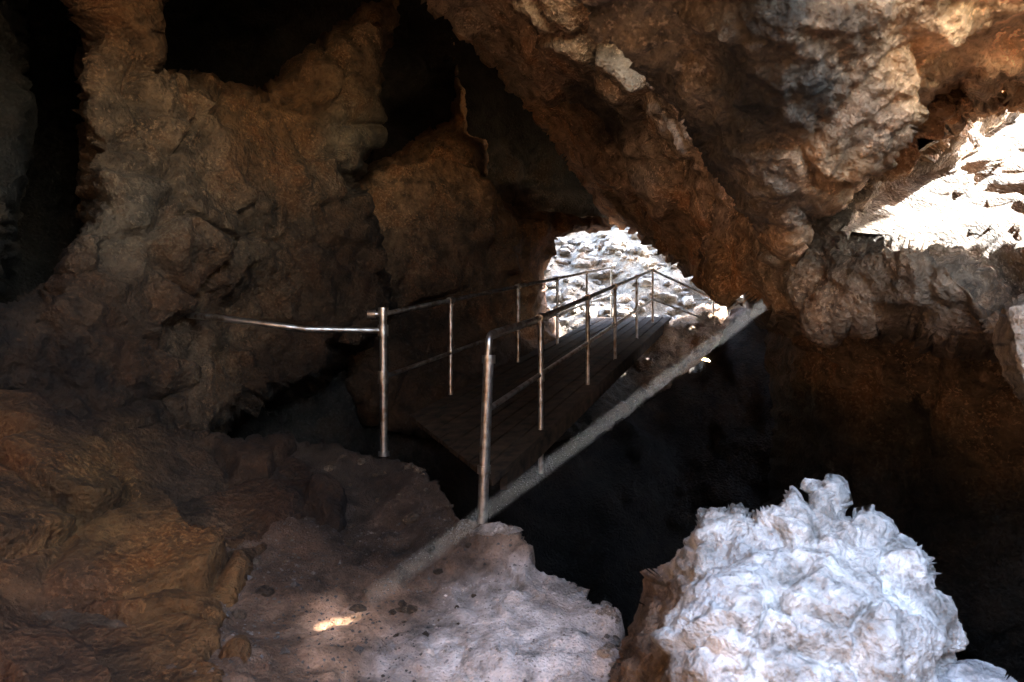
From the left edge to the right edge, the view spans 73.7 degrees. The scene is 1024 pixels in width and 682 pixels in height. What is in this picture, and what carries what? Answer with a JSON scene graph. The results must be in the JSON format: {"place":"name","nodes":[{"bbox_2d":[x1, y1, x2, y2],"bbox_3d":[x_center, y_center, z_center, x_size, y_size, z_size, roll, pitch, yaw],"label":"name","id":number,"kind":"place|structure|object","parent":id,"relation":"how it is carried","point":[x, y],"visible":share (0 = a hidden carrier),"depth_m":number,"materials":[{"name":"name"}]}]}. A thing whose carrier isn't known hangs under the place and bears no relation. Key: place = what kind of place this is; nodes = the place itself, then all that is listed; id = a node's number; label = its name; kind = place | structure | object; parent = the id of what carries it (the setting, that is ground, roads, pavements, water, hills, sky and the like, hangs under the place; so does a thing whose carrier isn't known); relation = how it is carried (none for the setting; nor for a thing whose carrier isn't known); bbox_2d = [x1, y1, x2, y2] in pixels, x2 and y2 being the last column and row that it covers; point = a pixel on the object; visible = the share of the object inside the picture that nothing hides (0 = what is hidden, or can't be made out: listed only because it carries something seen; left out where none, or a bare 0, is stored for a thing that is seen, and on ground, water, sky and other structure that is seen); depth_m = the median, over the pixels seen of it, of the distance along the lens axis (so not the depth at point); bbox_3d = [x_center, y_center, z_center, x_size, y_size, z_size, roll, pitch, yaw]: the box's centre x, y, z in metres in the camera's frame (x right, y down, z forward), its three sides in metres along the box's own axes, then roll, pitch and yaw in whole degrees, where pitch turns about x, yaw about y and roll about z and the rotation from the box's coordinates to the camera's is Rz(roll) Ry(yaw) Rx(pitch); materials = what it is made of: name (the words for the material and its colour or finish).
{"place":"outdoors","nodes":[
{"label":"outdoors","id":0,"kind":"place"},
{"bbox_2d":[0,0,37,295],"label":"cave crevice wall","id":1,"kind":"structure","parent":0,"point":[18,112],"depth_m":5.51,"materials":[{"name":"black stone"}]},
{"bbox_2d":[0,0,400,439],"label":"cave left wall","id":2,"kind":"structure","parent":0,"point":[204,192],"depth_m":5.51,"materials":[{"name":"brown stone"}]},
{"bbox_2d":[63,432,623,681],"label":"cave floor ground","id":3,"kind":"structure","parent":0,"point":[390,511],"depth_m":3.60,"materials":[{"name":"stone"}]},
{"bbox_2d":[0,394,339,681],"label":"cracked floor rock","id":4,"kind":"object","parent":3,"relation":"on","point":[99,514],"visible":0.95,"depth_m":3.56,"materials":[{"name":"brown stone"}]},
{"bbox_2d":[378,451,389,456],"bbox_3d":[-1.017,0.895,5.420,0.090,0.035,0.088,0,0,0],"label":"base flange","id":5,"kind":"object","parent":3,"relation":"on","point":[383,454],"visible":0.9,"depth_m":5.38,"materials":[{"name":"metal"}]},
{"bbox_2d":[379,315,387,451],"bbox_3d":[-1.018,0.335,5.410,0.061,1.116,0.078,0,0,0],"label":"corner post","id":6,"kind":"object","parent":5,"relation":"on","point":[383,399],"visible":0.71,"depth_m":5.39,"materials":[{"name":"metal"}]},
{"bbox_2d":[378,371,387,383],"bbox_3d":[-1.020,0.287,5.400,0.084,0.100,0.082,0,0,0],"label":"pipe fitting","id":7,"kind":"object","parent":6,"relation":"attached to","point":[382,377],"visible":0.97,"depth_m":5.36,"materials":[{"name":"metal"}]},
{"bbox_2d":[378,325,387,335],"bbox_3d":[-1.020,-0.083,5.400,0.084,0.090,0.082,0,0,0],"label":"pipe fitting","id":8,"kind":"object","parent":6,"relation":"attached to","point":[383,330],"visible":0.87,"depth_m":5.36,"materials":[{"name":"metal"}]},
{"bbox_2d":[378,307,387,314],"bbox_3d":[-1.020,-0.233,5.400,0.084,0.060,0.082,0,0,0],"label":"pipe fitting","id":9,"kind":"object","parent":6,"relation":"attached to","point":[382,310],"visible":0.92,"depth_m":5.36,"materials":[{"name":"metal"}]},
{"bbox_2d":[375,266,611,316],"bbox_3d":[0.354,-0.754,8.677,0.107,1.122,7.215,0,0,23],"label":"handrail","id":10,"kind":"object","parent":6,"relation":"attached to","point":[411,308],"visible":0.98,"depth_m":6.95,"materials":[{"name":"metal"}]},
{"bbox_2d":[367,310,375,317],"bbox_3d":[-1.110,-0.213,5.400,0.060,0.066,0.068,0,0,0],"label":"pipe fitting","id":11,"kind":"object","parent":10,"relation":"attached to","point":[370,313],"visible":1,"depth_m":5.37,"materials":[{"name":"metal"}]},
{"bbox_2d":[232,455,624,679],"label":"loose stones","id":12,"kind":"object","parent":3,"relation":"on","point":[404,607],"visible":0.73,"depth_m":3.95,"materials":[{"name":"grey stone"}]},
{"bbox_2d":[477,364,493,523],"bbox_3d":[-0.161,0.615,4.110,0.108,1.052,0.064,0,0,26],"label":"front post","id":13,"kind":"object","parent":3,"relation":"on","point":[485,432],"visible":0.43,"depth_m":4.08,"materials":[{"name":"metal"}]},
{"bbox_2d":[477,465,490,474],"bbox_3d":[-0.169,0.774,4.114,0.080,0.050,0.078,0,0,0],"label":"pipe fitting","id":14,"kind":"object","parent":13,"relation":"attached to","point":[483,470],"visible":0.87,"depth_m":4.08,"materials":[{"name":"metal"}]},
{"bbox_2d":[482,355,495,363],"bbox_3d":[-0.140,0.110,4.100,0.082,0.050,0.080,0,0,0],"label":"pipe fitting","id":15,"kind":"object","parent":13,"relation":"attached to","point":[488,359],"visible":1,"depth_m":4.06,"materials":[{"name":"metal"}]},
{"bbox_2d":[613,475,970,681],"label":"pale boulder","id":16,"kind":"object","parent":3,"relation":"on","point":[819,585],"visible":1,"depth_m":2.07,"materials":[{"name":"white stone"}]},
{"bbox_2d":[0,0,774,636],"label":"cave back wall","id":17,"kind":"structure","parent":0,"point":[604,516],"depth_m":9.32,"materials":[{"name":"black stone"}]},
{"bbox_2d":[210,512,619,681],"bbox_3d":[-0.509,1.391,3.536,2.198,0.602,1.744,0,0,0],"label":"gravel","id":18,"kind":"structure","parent":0,"point":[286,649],"depth_m":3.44,"materials":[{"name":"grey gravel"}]},
{"bbox_2d":[343,37,611,438],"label":"cave middle wall","id":19,"kind":"structure","parent":0,"point":[452,222],"depth_m":8.73,"materials":[{"name":"brown stone"}]},
{"bbox_2d":[545,226,744,358],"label":"outside ground","id":20,"kind":"structure","parent":0,"point":[634,267],"depth_m":13.95,"materials":[{"name":"white stone"}]},
{"bbox_2d":[544,225,743,333],"bbox_3d":[2.582,-2.057,15.007,7.356,5.094,6.341,0,0,0],"label":"rubble","id":21,"kind":"object","parent":20,"relation":"on","point":[611,243],"visible":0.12,"depth_m":14.04,"materials":[{"name":"white stone"}]},
{"bbox_2d":[418,0,1023,370],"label":"cave roof slab","id":22,"kind":"structure","parent":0,"point":[604,114],"depth_m":4.75,"materials":[{"name":"brown stone"}]},
{"bbox_2d":[745,290,1023,681],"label":"cave pit wall","id":23,"kind":"structure","parent":0,"point":[926,453],"depth_m":5.01,"materials":[{"name":"brown stone"}]},
{"bbox_3d":[-0.018,-1.911,4.700,21.338,13.504,15.800,0,0,0],"label":"cave","id":24,"kind":"object","parent":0,"visible":0},
{"bbox_2d":[186,313,378,332],"bbox_3d":[-1.791,-0.142,5.200,1.558,0.166,0.446,0,0,0],"label":"handrail","id":25,"kind":"object","parent":24,"relation":"attached to","point":[261,323],"depth_m":5.16,"materials":[{"name":"metal"}]},
{"bbox_2d":[410,316,671,484],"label":"deck","id":26,"kind":"structure","parent":24,"relation":"attached to","point":[452,423],"depth_m":6.18,"materials":[{"name":"brown wood"}]},
{"bbox_2d":[449,303,452,395],"bbox_3d":[-0.579,0.075,6.450,0.040,0.920,0.039,0,0,0],"label":"post","id":27,"kind":"object","parent":26,"relation":"on","point":[451,345],"visible":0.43,"depth_m":6.43,"materials":[{"name":"metal"}]},
{"bbox_2d":[446,297,455,303],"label":"pipe fitting","id":28,"kind":"object","parent":27,"relation":"attached to","point":[452,299],"visible":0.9,"depth_m":6.42,"materials":[{"name":"metal"}]},
{"bbox_2d":[448,347,453,352],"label":"pipe fitting","id":29,"kind":"object","parent":27,"relation":"attached to","point":[451,349],"visible":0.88,"depth_m":6.43,"materials":[{"name":"metal"}]},
{"bbox_2d":[388,294,611,377],"bbox_3d":[0.366,-0.264,8.700,0.036,1.137,7.164,0,0,23],"label":"midrail","id":30,"kind":"object","parent":27,"relation":"on","point":[410,367],"visible":0.85,"depth_m":6.63,"materials":[{"name":"metal"}]},
{"bbox_2d":[516,289,519,362],"bbox_3d":[0.072,-0.180,8.000,0.040,0.920,0.039,0,0,0],"label":"post","id":31,"kind":"object","parent":26,"relation":"on","point":[517,320],"visible":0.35,"depth_m":7.99,"materials":[{"name":"metal"}]},
{"bbox_2d":[538,321,542,473],"bbox_3d":[0.216,0.408,5.120,0.040,1.170,0.039,0,0,0],"label":"post","id":32,"kind":"object","parent":26,"relation":"on","point":[540,386],"visible":0.71,"depth_m":5.10,"materials":[{"name":"metal"}]},
{"bbox_2d":[535,313,545,321],"bbox_3d":[0.216,-0.177,5.120,0.062,0.074,0.098,0,0,19],"label":"pipe fitting","id":33,"kind":"object","parent":32,"relation":"attached to","point":[543,315],"visible":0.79,"depth_m":5.08,"materials":[{"name":"metal"}]},
{"bbox_2d":[537,373,544,381],"bbox_3d":[0.216,0.273,5.120,0.058,0.060,0.057,0,0,0],"label":"pipe fitting","id":34,"kind":"object","parent":32,"relation":"attached to","point":[541,378],"visible":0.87,"depth_m":5.09,"materials":[{"name":"metal"}]},
{"bbox_2d":[484,269,653,354],"bbox_3d":[1.061,-0.520,7.540,0.049,1.284,7.335,0,0,19],"label":"handrail","id":35,"kind":"object","parent":32,"relation":"attached to","point":[491,334],"visible":0.95,"depth_m":5.00,"materials":[{"name":"metal"}]},
{"bbox_2d":[492,298,653,409],"bbox_3d":[1.064,-0.131,7.560,0.036,1.116,7.294,0,0,19],"label":"midrail","id":36,"kind":"object","parent":32,"relation":"attached to","point":[507,396],"visible":0.79,"depth_m":5.46,"materials":[{"name":"metal"}]},
{"bbox_2d":[556,280,558,343],"bbox_3d":[0.618,-0.393,9.300,0.040,0.920,0.039,0,0,0],"label":"post","id":37,"kind":"object","parent":26,"relation":"on","point":[557,317],"visible":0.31,"depth_m":9.29,"materials":[{"name":"metal"}]},
{"bbox_2d":[500,321,668,489],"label":"beams","id":38,"kind":"structure","parent":26,"relation":"attached to","point":[514,473],"depth_m":5.69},
{"bbox_2d":[586,274,587,294],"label":"post","id":39,"kind":"object","parent":26,"relation":"on","point":[586,284],"visible":0.35,"depth_m":10.58,"materials":[{"name":"metal"}]},
{"bbox_2d":[586,300,589,383],"bbox_3d":[0.733,0.065,6.600,0.040,0.970,0.039,0,0,0],"label":"post","id":40,"kind":"object","parent":26,"relation":"on","point":[587,339],"visible":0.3,"depth_m":6.59,"materials":[{"name":"metal"}]},
{"bbox_2d":[611,269,612,317],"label":"post","id":41,"kind":"object","parent":26,"relation":"on","point":[611,296],"visible":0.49,"depth_m":11.98,"materials":[{"name":"metal"}]},
{"bbox_2d":[613,288,616,358],"bbox_3d":[1.197,-0.153,7.930,0.040,0.970,0.039,0,0,0],"label":"post","id":42,"kind":"object","parent":26,"relation":"on","point":[614,320],"visible":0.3,"depth_m":7.92,"materials":[{"name":"metal"}]},
{"bbox_2d":[635,279,637,337],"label":"post","id":43,"kind":"object","parent":26,"relation":"on","point":[636,305],"visible":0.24,"depth_m":9.43,"materials":[{"name":"metal"}]},
{"bbox_2d":[652,272,653,322],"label":"post","id":44,"kind":"object","parent":26,"relation":"on","point":[653,295],"visible":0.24,"depth_m":10.98,"materials":[{"name":"metal"}]},
{"bbox_2d":[559,302,727,438],"bbox_3d":[2.184,0.395,10.981,4.714,2.210,1.543,0,0,-38],"label":"bridge end mound","id":45,"kind":"object","parent":24,"relation":"attached to","point":[673,351],"visible":0.69,"depth_m":10.48,"materials":[{"name":"brown stone"}]},
{"bbox_2d":[654,299,699,317],"bbox_3d":[2.844,-0.497,11.300,1.306,0.380,0.032,0,0,-28],"label":"end midrail","id":46,"kind":"object","parent":45,"relation":"on","point":[674,307],"visible":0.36,"depth_m":11.21,"materials":[{"name":"metal"}]},
{"bbox_2d":[712,299,713,313],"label":"post","id":47,"kind":"object","parent":45,"relation":"on","point":[712,306],"visible":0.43,"depth_m":11.58,"materials":[{"name":"metal"}]},
{"bbox_2d":[654,270,713,298],"bbox_3d":[2.844,-0.932,11.300,1.310,0.457,0.040,0,0,-28],"label":"end rail","id":48,"kind":"object","parent":47,"relation":"on","point":[679,282],"visible":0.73,"depth_m":11.27,"materials":[{"name":"metal"}]},
{"bbox_2d":[575,0,1023,266],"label":"cave roof lobe","id":49,"kind":"object","parent":24,"relation":"attached to","point":[800,117],"visible":1,"depth_m":2.14,"materials":[{"name":"brown stone"}]},
{"bbox_2d":[840,109,1023,293],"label":"side opening rock","id":50,"kind":"object","parent":24,"relation":"attached to","point":[968,183],"visible":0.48,"depth_m":3.96,"materials":[{"name":"white stone"}]},
{"bbox_2d":[939,658,1016,681],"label":"pale boulder","id":51,"kind":"object","parent":24,"relation":"attached to","point":[970,670],"visible":0.81,"depth_m":2.26,"materials":[{"name":"white stone"}]},
{"bbox_2d":[992,293,1023,404],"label":"ledge rock","id":52,"kind":"object","parent":24,"relation":"attached to","point":[1008,338],"visible":1,"depth_m":2.48,"materials":[{"name":"brown stone"}]}
]}

